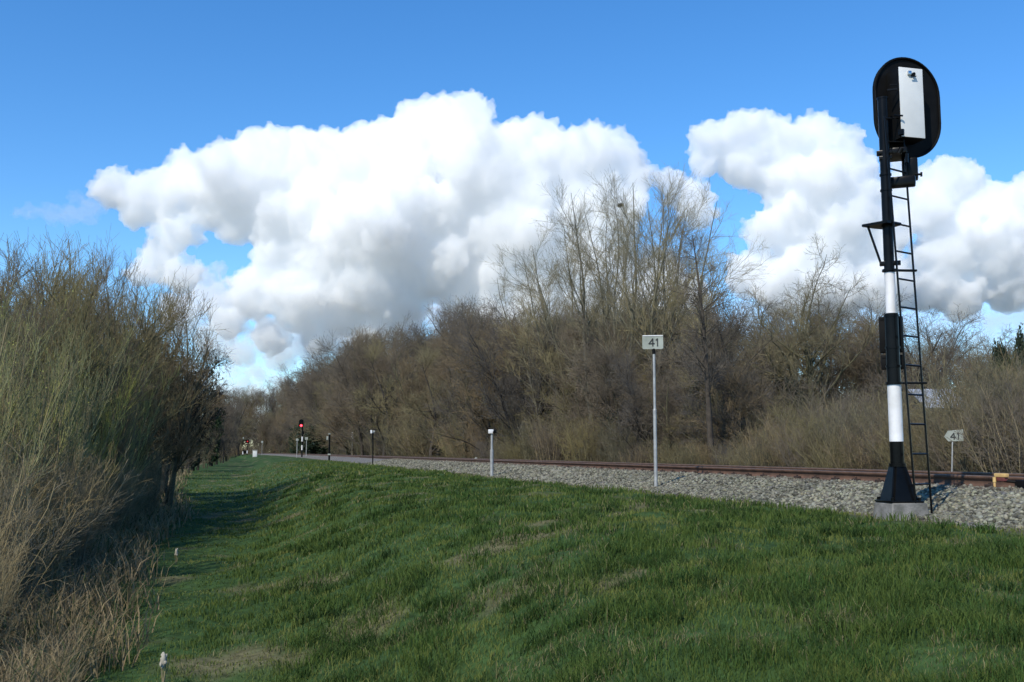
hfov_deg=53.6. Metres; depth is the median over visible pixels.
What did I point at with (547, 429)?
brushwood shrub
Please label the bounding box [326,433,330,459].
telephone post
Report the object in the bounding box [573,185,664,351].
slender tree
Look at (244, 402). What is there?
woodland tree
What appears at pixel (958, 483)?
sleeper
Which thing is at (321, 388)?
woodland tree
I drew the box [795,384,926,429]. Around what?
brushwood shrub
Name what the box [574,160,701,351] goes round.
slender tree
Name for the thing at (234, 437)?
woodland tree
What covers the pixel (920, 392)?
shed
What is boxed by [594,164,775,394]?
slender tree
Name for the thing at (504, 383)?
woodland tree
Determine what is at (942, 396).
brushwood shrub
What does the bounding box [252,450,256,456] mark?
trackside cabinet
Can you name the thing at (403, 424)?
brushwood shrub
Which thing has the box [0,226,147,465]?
bare tree
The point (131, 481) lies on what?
dead stem shrub
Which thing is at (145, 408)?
willow shrub
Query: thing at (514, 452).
brushwood shrub
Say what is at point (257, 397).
woodland tree
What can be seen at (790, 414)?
brushwood shrub
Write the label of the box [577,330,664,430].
woodland tree
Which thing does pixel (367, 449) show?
brushwood shrub
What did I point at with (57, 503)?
dead stem shrub
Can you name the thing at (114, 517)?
dead stem shrub
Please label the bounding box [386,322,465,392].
woodland tree
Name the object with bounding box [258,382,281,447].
woodland tree
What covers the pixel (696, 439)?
brushwood shrub
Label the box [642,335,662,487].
kilometre sign
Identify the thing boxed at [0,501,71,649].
dead stem shrub
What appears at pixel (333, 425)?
woodland tree
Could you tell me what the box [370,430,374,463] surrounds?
marker post
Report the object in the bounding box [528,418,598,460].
brushwood shrub
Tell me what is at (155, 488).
dead stem shrub
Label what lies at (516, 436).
brushwood shrub
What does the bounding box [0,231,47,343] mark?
bare tree
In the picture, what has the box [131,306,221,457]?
hawthorn
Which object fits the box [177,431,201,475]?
woodland tree
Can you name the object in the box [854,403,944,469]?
brushwood shrub
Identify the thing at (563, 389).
woodland tree
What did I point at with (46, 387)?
willow shrub
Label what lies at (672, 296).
slender tree
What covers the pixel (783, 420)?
brushwood shrub
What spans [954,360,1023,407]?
brushwood shrub
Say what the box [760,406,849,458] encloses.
brushwood shrub
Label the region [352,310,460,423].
woodland tree
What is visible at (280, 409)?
woodland tree
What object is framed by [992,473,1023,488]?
rail connection box
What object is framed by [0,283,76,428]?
willow shrub
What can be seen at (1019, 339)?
evergreen bush
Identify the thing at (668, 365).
woodland tree
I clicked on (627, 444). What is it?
brushwood shrub
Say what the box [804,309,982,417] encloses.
woodland tree
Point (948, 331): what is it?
oak
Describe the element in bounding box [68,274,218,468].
bare tree
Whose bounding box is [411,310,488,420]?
woodland tree
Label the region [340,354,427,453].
woodland tree
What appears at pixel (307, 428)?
woodland tree
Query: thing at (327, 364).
woodland tree
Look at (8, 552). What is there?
dead stem shrub
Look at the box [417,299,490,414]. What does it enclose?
woodland tree
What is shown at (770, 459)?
brushwood shrub
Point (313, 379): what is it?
woodland tree
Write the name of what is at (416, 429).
brushwood shrub
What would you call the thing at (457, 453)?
brushwood shrub
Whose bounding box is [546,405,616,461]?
brushwood shrub
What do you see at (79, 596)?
dry grass
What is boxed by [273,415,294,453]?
woodland tree
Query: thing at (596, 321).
slender tree
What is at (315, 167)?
sky
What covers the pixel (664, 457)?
brushwood shrub
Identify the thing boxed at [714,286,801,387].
oak
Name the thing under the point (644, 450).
brushwood shrub
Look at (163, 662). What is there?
seed head
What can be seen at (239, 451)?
brushwood shrub
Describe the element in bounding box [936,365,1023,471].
brushwood shrub
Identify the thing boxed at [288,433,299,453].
evergreen bush
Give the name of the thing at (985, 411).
brushwood shrub
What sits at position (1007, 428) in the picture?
brushwood shrub
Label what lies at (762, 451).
brushwood shrub
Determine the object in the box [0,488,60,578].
dead stem shrub
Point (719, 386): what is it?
woodland tree
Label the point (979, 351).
woodland tree
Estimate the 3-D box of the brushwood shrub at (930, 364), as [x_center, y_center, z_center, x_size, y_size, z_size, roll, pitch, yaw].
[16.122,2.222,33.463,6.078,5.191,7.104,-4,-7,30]
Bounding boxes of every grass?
[0,469,198,681]
[382,454,1023,473]
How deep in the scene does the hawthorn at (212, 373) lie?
36.03 m
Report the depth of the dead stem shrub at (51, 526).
11.99 m
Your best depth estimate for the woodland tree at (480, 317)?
84.46 m
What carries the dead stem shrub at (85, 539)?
on the ground at (242, 464)
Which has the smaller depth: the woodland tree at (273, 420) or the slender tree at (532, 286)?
the slender tree at (532, 286)
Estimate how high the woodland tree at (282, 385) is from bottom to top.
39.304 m
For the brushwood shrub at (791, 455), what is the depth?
27.84 m
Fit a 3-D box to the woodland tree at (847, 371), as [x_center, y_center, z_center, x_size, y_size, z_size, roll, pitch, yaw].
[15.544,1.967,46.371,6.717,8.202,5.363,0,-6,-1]
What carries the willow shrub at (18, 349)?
on the ground at (242, 464)
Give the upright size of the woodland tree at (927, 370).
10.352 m
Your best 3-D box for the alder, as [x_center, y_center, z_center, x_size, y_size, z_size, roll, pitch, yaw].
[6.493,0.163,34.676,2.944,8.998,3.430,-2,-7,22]
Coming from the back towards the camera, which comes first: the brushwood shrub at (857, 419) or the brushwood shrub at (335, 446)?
the brushwood shrub at (335, 446)
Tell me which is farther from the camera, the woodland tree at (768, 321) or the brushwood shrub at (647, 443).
the woodland tree at (768, 321)
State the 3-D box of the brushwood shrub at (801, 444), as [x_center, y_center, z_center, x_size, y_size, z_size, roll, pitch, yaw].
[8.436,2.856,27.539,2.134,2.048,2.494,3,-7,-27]
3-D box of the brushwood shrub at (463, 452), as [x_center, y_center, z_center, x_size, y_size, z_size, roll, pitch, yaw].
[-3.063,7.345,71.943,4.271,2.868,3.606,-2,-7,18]
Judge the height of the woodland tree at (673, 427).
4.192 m
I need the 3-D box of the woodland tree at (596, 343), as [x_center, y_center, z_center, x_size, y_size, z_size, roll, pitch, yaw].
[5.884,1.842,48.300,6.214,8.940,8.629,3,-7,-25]
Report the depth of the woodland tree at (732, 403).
35.63 m
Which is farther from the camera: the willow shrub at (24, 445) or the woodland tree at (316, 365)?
the woodland tree at (316, 365)
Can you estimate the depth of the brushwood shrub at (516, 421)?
63.27 m
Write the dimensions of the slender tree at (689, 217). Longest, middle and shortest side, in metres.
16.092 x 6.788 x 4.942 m
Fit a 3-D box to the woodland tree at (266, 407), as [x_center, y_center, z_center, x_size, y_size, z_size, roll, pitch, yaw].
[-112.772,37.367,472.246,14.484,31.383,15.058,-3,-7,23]
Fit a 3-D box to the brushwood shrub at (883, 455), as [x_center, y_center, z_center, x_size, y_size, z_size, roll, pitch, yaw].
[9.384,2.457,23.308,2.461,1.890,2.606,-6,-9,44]
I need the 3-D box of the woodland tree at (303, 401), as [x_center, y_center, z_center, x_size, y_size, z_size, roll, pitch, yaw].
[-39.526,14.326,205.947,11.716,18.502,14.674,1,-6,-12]
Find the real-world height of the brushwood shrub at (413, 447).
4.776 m
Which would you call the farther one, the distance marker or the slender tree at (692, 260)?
the slender tree at (692, 260)
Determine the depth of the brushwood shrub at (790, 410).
43.49 m
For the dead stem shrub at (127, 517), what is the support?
on the ground at (242, 464)
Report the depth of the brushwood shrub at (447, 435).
81.76 m
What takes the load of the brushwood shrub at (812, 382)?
on the ground at (242, 464)
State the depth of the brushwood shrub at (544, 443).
49.71 m
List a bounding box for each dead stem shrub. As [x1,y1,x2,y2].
[0,422,115,612]
[0,429,89,570]
[0,431,141,572]
[0,437,71,542]
[0,453,101,564]
[0,455,109,587]
[0,469,44,619]
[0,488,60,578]
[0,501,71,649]
[0,510,26,603]
[8,437,123,562]
[12,450,103,520]
[41,440,157,554]
[41,468,103,542]
[51,441,114,479]
[69,446,154,543]
[76,458,127,532]
[77,434,127,505]
[85,467,145,527]
[86,459,153,525]
[87,452,159,537]
[117,456,142,516]
[122,461,159,521]
[122,466,156,516]
[126,443,197,512]
[130,451,173,512]
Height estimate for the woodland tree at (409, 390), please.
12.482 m
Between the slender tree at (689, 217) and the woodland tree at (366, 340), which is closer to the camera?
the slender tree at (689, 217)
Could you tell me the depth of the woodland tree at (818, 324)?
64.47 m
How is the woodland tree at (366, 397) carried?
on the ground at (242, 464)
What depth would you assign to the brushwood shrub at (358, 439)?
126.14 m
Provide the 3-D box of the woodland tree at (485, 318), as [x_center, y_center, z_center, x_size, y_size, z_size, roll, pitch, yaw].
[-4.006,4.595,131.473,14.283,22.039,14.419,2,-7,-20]
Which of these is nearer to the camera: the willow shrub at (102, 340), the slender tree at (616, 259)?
the willow shrub at (102, 340)
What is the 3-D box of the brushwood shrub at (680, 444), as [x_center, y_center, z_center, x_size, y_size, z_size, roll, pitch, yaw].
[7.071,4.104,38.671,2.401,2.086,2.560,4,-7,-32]
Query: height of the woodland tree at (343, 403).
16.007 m
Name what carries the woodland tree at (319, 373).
on the ground at (242, 464)
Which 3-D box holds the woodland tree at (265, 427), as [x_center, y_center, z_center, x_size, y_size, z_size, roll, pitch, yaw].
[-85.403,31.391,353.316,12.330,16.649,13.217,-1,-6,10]
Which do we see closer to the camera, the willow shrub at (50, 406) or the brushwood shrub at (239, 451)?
the willow shrub at (50, 406)
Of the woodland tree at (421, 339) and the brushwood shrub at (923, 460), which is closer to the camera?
the brushwood shrub at (923, 460)
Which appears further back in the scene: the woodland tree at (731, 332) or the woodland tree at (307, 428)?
the woodland tree at (307, 428)
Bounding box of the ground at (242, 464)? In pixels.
[0,452,1023,681]
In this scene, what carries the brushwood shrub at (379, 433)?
on the ground at (242, 464)
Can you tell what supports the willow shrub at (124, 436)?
on the ground at (242, 464)
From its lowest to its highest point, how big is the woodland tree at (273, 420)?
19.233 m
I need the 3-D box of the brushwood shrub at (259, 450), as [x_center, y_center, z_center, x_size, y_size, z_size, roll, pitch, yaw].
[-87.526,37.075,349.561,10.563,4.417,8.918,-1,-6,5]
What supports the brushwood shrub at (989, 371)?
on the ground at (242, 464)
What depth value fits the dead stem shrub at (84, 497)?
15.44 m
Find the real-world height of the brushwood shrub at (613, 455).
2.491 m
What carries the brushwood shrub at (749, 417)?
on the ground at (242, 464)
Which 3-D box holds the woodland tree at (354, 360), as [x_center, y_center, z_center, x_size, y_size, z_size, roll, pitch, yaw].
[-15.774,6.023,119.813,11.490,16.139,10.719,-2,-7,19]
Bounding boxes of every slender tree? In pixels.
[471,250,567,420]
[481,213,570,346]
[490,206,625,405]
[509,241,561,373]
[527,192,620,378]
[528,179,685,442]
[537,172,715,420]
[563,173,689,347]
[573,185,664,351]
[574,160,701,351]
[583,167,726,441]
[584,198,684,403]
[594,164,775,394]
[602,196,750,455]
[615,176,717,355]
[622,194,707,373]
[628,181,740,346]
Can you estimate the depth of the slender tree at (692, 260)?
59.64 m
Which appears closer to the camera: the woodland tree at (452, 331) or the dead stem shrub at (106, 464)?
the dead stem shrub at (106, 464)
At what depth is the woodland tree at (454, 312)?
140.85 m
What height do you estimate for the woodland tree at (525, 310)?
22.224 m
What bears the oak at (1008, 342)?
on the ground at (242, 464)
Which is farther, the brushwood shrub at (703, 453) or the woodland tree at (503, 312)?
the woodland tree at (503, 312)
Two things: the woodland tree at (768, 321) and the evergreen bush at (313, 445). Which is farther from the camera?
the evergreen bush at (313, 445)
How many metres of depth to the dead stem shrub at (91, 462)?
18.28 m
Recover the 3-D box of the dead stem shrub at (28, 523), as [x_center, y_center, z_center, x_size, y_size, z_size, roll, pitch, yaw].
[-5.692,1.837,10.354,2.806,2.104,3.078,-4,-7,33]
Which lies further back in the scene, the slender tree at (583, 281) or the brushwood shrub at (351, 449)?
the brushwood shrub at (351, 449)
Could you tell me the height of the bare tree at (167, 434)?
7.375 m
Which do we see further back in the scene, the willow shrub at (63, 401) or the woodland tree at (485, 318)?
the woodland tree at (485, 318)
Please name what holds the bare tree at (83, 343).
on the ground at (242, 464)
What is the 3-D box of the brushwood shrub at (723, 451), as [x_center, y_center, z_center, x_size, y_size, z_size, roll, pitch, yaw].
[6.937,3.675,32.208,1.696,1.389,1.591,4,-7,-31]
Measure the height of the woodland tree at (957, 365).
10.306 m
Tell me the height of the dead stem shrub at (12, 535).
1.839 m
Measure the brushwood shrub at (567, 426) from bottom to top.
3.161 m
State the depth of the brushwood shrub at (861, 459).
24.55 m
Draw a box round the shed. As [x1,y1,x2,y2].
[908,389,954,423]
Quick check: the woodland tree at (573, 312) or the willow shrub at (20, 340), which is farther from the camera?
the woodland tree at (573, 312)
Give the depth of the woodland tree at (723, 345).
40.63 m
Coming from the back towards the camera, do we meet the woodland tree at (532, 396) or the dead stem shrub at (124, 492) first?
the woodland tree at (532, 396)
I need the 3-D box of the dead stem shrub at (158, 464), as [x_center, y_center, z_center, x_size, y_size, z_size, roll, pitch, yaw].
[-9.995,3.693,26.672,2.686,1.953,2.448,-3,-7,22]
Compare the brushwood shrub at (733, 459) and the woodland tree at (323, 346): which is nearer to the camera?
the brushwood shrub at (733, 459)
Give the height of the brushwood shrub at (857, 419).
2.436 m
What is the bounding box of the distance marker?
[944,429,963,471]
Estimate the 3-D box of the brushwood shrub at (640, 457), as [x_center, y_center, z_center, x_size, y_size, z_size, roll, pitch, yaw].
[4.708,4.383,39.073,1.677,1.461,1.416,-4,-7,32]
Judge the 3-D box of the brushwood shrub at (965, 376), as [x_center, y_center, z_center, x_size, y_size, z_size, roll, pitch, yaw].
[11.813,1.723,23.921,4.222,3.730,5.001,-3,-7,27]
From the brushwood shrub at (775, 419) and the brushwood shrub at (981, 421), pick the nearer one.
the brushwood shrub at (981, 421)
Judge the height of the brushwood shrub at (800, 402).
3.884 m
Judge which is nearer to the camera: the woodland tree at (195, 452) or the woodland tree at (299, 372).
the woodland tree at (195, 452)
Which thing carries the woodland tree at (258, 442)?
on the ground at (242, 464)
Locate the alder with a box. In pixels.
[662,220,744,464]
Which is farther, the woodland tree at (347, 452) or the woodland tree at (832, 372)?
the woodland tree at (347, 452)
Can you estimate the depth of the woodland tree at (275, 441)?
336.95 m
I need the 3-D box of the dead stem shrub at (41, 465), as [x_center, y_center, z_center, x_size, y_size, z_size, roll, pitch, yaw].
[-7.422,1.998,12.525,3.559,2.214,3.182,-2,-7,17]
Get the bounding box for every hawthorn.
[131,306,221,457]
[133,321,235,497]
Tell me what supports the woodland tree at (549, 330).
on the ground at (242, 464)
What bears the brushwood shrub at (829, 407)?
on the ground at (242, 464)
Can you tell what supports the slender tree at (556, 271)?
on the ground at (242, 464)
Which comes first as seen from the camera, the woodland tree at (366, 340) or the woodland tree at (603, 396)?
the woodland tree at (603, 396)
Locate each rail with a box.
[258,453,1023,487]
[282,453,1023,476]
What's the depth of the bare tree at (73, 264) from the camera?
23.02 m
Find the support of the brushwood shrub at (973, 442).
on the ground at (242, 464)
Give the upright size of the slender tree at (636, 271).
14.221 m
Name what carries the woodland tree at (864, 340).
on the ground at (242, 464)
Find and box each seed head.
[159,652,170,681]
[175,548,179,563]
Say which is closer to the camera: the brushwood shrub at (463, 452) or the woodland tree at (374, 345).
the brushwood shrub at (463, 452)
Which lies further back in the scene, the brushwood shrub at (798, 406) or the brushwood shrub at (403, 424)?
the brushwood shrub at (403, 424)
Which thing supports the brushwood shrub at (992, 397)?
on the ground at (242, 464)
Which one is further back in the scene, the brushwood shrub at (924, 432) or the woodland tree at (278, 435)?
the woodland tree at (278, 435)
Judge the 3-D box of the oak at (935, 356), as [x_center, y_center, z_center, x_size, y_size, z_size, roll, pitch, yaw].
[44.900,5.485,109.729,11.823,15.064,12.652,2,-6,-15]
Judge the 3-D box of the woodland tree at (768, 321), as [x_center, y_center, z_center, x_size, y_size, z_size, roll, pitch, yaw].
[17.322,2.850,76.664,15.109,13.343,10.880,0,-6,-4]
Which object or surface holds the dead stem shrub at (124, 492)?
on the ground at (242, 464)
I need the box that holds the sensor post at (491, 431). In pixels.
[488,429,495,475]
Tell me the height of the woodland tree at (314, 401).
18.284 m
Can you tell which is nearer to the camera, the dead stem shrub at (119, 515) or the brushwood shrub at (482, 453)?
the dead stem shrub at (119, 515)
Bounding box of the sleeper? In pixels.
[936,481,964,487]
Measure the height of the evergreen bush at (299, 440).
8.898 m
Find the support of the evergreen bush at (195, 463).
on the ground at (242, 464)
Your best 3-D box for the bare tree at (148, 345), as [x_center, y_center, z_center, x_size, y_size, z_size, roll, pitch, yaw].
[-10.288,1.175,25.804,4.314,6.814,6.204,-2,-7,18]
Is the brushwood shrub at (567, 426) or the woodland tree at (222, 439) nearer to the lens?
the brushwood shrub at (567, 426)
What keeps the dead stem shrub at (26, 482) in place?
on the ground at (242, 464)
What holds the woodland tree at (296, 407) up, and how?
on the ground at (242, 464)
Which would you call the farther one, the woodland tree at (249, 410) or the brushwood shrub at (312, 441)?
the woodland tree at (249, 410)
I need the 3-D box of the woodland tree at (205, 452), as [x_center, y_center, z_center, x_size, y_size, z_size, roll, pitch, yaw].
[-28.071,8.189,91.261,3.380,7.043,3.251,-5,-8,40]
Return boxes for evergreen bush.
[184,418,205,470]
[203,409,224,465]
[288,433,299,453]
[289,415,311,453]
[298,424,342,453]
[989,323,1023,382]
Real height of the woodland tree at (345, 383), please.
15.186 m
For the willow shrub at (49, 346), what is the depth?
17.81 m
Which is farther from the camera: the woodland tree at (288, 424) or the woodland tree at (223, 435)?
the woodland tree at (288, 424)
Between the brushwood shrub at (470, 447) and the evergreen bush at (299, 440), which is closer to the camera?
the brushwood shrub at (470, 447)
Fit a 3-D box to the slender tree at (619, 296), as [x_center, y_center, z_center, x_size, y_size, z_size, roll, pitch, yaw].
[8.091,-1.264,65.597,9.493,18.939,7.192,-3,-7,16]
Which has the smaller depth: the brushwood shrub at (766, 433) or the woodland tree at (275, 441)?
the brushwood shrub at (766, 433)
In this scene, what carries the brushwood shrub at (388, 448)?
on the ground at (242, 464)
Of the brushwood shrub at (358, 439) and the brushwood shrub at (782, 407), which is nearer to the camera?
the brushwood shrub at (782, 407)
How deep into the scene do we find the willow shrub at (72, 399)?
16.65 m
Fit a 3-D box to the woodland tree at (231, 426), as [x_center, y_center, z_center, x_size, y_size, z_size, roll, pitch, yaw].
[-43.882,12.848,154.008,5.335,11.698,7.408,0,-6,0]
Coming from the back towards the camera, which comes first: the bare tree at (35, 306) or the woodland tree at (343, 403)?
the woodland tree at (343, 403)
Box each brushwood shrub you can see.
[229,446,248,455]
[240,444,260,453]
[245,443,269,453]
[259,443,284,452]
[294,427,344,454]
[323,427,344,454]
[337,427,368,454]
[340,422,369,454]
[350,420,368,448]
[356,426,390,455]
[361,418,402,454]
[373,423,413,456]
[378,416,441,456]
[385,409,445,456]
[385,410,444,454]
[388,417,454,456]
[391,431,410,455]
[399,414,439,453]
[419,410,449,455]
[421,414,467,455]
[422,419,507,457]
[433,414,473,456]
[444,434,484,457]
[444,444,468,457]
[455,418,489,457]
[462,416,515,456]
[471,437,503,458]
[483,435,520,458]
[486,409,550,457]
[497,437,534,459]
[498,398,550,459]
[512,418,581,459]
[517,407,587,459]
[518,413,587,460]
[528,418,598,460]
[532,408,605,459]
[542,411,604,459]
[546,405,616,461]
[562,415,630,458]
[565,403,624,459]
[568,412,645,460]
[575,416,629,461]
[593,417,648,462]
[614,425,651,461]
[615,440,649,462]
[625,437,667,462]
[628,421,674,460]
[638,434,693,463]
[660,440,702,464]
[666,432,703,461]
[676,420,739,463]
[682,444,726,464]
[683,435,741,464]
[691,424,750,460]
[693,401,799,453]
[706,435,752,464]
[710,441,767,465]
[723,393,811,429]
[725,408,797,465]
[730,425,759,455]
[730,428,789,466]
[735,390,856,450]
[737,413,803,452]
[741,397,827,452]
[745,386,825,435]
[747,402,860,466]
[747,419,824,466]
[748,445,795,466]
[755,387,860,432]
[759,402,823,431]
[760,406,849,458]
[763,415,846,467]
[768,379,869,430]
[779,410,868,467]
[780,390,917,428]
[782,399,881,466]
[787,419,887,468]
[788,365,912,422]
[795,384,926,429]
[803,397,917,453]
[804,409,910,467]
[805,374,944,422]
[815,397,927,448]
[816,387,934,465]
[816,420,940,469]
[832,409,928,469]
[835,377,941,431]
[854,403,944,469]
[859,409,940,470]
[864,352,1023,470]
[870,407,990,470]
[901,336,1023,412]
[902,348,1023,470]
[903,410,971,470]
[903,415,963,465]
[910,333,1023,421]
[911,375,1023,472]
[913,409,1023,472]
[919,343,1022,413]
[932,349,1021,407]
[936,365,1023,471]
[939,371,1023,433]
[942,372,1023,472]
[944,343,1022,408]
[945,377,1023,472]
[952,358,1023,437]
[953,351,1023,408]
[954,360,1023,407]
[969,375,1023,473]
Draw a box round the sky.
[0,0,1023,450]
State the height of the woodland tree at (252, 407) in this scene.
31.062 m
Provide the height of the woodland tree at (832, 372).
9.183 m
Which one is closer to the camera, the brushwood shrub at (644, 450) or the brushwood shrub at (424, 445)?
the brushwood shrub at (644, 450)
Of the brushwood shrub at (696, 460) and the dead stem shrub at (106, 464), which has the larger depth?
the brushwood shrub at (696, 460)
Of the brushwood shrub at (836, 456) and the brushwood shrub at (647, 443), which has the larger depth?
the brushwood shrub at (647, 443)
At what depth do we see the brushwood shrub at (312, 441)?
187.44 m
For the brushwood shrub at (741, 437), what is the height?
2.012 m
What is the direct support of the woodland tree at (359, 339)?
on the ground at (242, 464)
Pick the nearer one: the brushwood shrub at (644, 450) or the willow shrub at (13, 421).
the willow shrub at (13, 421)
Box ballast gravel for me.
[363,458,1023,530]
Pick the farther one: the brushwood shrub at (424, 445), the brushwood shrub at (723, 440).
the brushwood shrub at (424, 445)
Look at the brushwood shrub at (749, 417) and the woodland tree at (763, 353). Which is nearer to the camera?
the brushwood shrub at (749, 417)
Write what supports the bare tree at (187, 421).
on the ground at (242, 464)
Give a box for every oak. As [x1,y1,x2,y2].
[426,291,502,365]
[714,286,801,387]
[718,233,878,417]
[813,287,932,407]
[900,323,976,385]
[903,302,995,403]
[939,322,1022,381]
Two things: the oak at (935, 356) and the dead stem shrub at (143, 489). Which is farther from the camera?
the oak at (935, 356)
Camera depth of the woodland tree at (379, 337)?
188.16 m
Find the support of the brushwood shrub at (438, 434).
on the ground at (242, 464)
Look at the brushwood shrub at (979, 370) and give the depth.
30.43 m
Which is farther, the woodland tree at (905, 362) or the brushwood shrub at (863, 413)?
the woodland tree at (905, 362)
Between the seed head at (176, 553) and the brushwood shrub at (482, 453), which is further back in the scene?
the brushwood shrub at (482, 453)
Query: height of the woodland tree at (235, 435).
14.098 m
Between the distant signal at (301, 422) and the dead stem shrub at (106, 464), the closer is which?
the dead stem shrub at (106, 464)
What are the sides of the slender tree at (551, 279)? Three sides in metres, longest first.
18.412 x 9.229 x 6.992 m
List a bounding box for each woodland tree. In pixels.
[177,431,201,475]
[182,422,212,471]
[197,430,218,469]
[202,402,224,467]
[214,395,232,456]
[215,393,236,464]
[216,385,268,446]
[218,387,258,456]
[218,390,239,462]
[219,394,243,461]
[226,401,244,449]
[227,404,243,458]
[228,385,266,445]
[231,383,276,444]
[232,384,264,452]
[247,409,281,448]
[249,419,272,446]
[254,392,277,431]
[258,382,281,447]
[260,380,290,412]
[264,410,285,445]
[266,422,293,452]
[268,361,311,426]
[268,426,281,452]
[270,373,293,413]
[272,379,294,453]
[273,392,286,441]
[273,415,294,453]
[275,366,328,440]
[276,372,311,439]
[285,358,326,422]
[290,368,325,436]
[291,355,326,429]
[292,361,332,446]
[297,368,337,426]
[298,380,340,454]
[300,337,416,454]
[301,344,332,386]
[301,354,338,454]
[303,350,345,426]
[308,366,354,454]
[309,321,444,424]
[310,384,340,443]
[314,327,406,433]
[317,338,350,413]
[318,361,353,454]
[320,345,409,454]
[325,322,390,383]
[328,325,426,388]
[328,330,425,455]
[336,323,415,434]
[339,358,393,455]
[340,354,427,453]
[342,332,445,455]
[346,318,442,387]
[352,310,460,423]
[364,327,443,405]
[369,341,452,434]
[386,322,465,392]
[392,339,479,455]
[394,308,455,341]
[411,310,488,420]
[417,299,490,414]
[423,335,501,457]
[427,295,480,375]
[435,292,526,416]
[436,298,541,410]
[436,324,512,456]
[438,304,544,451]
[446,290,517,349]
[448,300,573,457]
[454,315,516,398]
[457,295,562,425]
[458,319,562,442]
[474,294,538,340]
[485,302,616,400]
[491,341,574,439]
[494,306,569,420]
[510,297,568,330]
[513,340,605,438]
[529,309,608,426]
[540,292,621,366]
[541,319,625,434]
[554,313,687,430]
[557,284,716,443]
[571,339,687,461]
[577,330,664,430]
[601,341,730,459]
[612,307,750,430]
[618,310,736,397]
[624,363,712,462]
[638,289,833,444]
[661,367,726,457]
[662,289,781,416]
[662,305,831,371]
[668,343,776,456]
[671,360,778,461]
[691,307,771,425]
[714,306,792,422]
[731,316,799,418]
[739,311,840,421]
[752,303,876,420]
[761,286,868,402]
[782,297,932,409]
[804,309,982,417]
[835,310,925,404]
[839,306,918,399]
[883,339,965,412]
[913,334,989,387]
[921,339,996,391]
[952,349,1013,397]
[953,334,1014,378]
[965,343,1013,385]
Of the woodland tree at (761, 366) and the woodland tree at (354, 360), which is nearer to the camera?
the woodland tree at (761, 366)
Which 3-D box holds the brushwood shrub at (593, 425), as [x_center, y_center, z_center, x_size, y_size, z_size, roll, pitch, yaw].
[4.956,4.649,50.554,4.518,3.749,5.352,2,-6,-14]
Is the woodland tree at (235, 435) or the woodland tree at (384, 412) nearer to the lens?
the woodland tree at (384, 412)
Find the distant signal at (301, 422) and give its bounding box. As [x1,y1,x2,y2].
[299,419,303,456]
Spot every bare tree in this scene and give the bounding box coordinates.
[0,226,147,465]
[0,227,163,468]
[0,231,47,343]
[0,235,81,437]
[0,255,138,471]
[0,258,211,471]
[6,232,157,438]
[11,242,195,440]
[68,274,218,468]
[76,270,199,470]
[83,270,231,505]
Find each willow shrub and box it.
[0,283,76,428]
[0,294,117,569]
[0,298,43,391]
[0,310,84,506]
[0,310,137,477]
[0,316,40,393]
[0,343,68,467]
[0,354,70,552]
[0,355,83,479]
[2,303,80,448]
[3,309,97,472]
[7,307,145,491]
[26,327,181,488]
[28,348,142,487]
[56,344,159,492]
[81,306,111,388]
[91,335,169,475]
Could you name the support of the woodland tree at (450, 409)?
on the ground at (242, 464)
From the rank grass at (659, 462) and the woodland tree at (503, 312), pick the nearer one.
the rank grass at (659, 462)
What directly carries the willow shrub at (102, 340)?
on the ground at (242, 464)
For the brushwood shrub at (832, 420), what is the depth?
28.60 m
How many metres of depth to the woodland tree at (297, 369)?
335.78 m
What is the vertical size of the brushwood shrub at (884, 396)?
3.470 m
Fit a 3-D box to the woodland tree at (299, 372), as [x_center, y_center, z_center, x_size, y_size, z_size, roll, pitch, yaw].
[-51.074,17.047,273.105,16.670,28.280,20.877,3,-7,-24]
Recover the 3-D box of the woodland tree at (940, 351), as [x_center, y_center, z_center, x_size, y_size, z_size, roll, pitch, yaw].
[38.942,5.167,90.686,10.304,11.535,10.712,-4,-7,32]
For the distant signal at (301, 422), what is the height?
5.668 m
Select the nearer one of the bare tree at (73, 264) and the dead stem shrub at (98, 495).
the dead stem shrub at (98, 495)
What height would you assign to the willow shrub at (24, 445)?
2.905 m
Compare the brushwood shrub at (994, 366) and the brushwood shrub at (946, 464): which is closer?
the brushwood shrub at (946, 464)
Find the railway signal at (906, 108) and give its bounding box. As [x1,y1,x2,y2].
[862,57,940,520]
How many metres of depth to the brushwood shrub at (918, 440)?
22.56 m
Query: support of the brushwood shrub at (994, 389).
on the ground at (242, 464)
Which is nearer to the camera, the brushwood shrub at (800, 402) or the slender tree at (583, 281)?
the brushwood shrub at (800, 402)
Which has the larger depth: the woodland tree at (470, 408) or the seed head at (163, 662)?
the woodland tree at (470, 408)
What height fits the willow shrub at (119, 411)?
4.091 m
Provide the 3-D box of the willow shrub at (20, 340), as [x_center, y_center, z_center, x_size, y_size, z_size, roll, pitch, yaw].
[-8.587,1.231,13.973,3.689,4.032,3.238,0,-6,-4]
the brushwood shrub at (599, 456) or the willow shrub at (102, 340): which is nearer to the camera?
the willow shrub at (102, 340)
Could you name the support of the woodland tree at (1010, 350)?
on the ground at (242, 464)
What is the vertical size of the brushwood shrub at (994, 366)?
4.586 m
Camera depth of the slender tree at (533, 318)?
59.32 m
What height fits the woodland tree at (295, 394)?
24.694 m

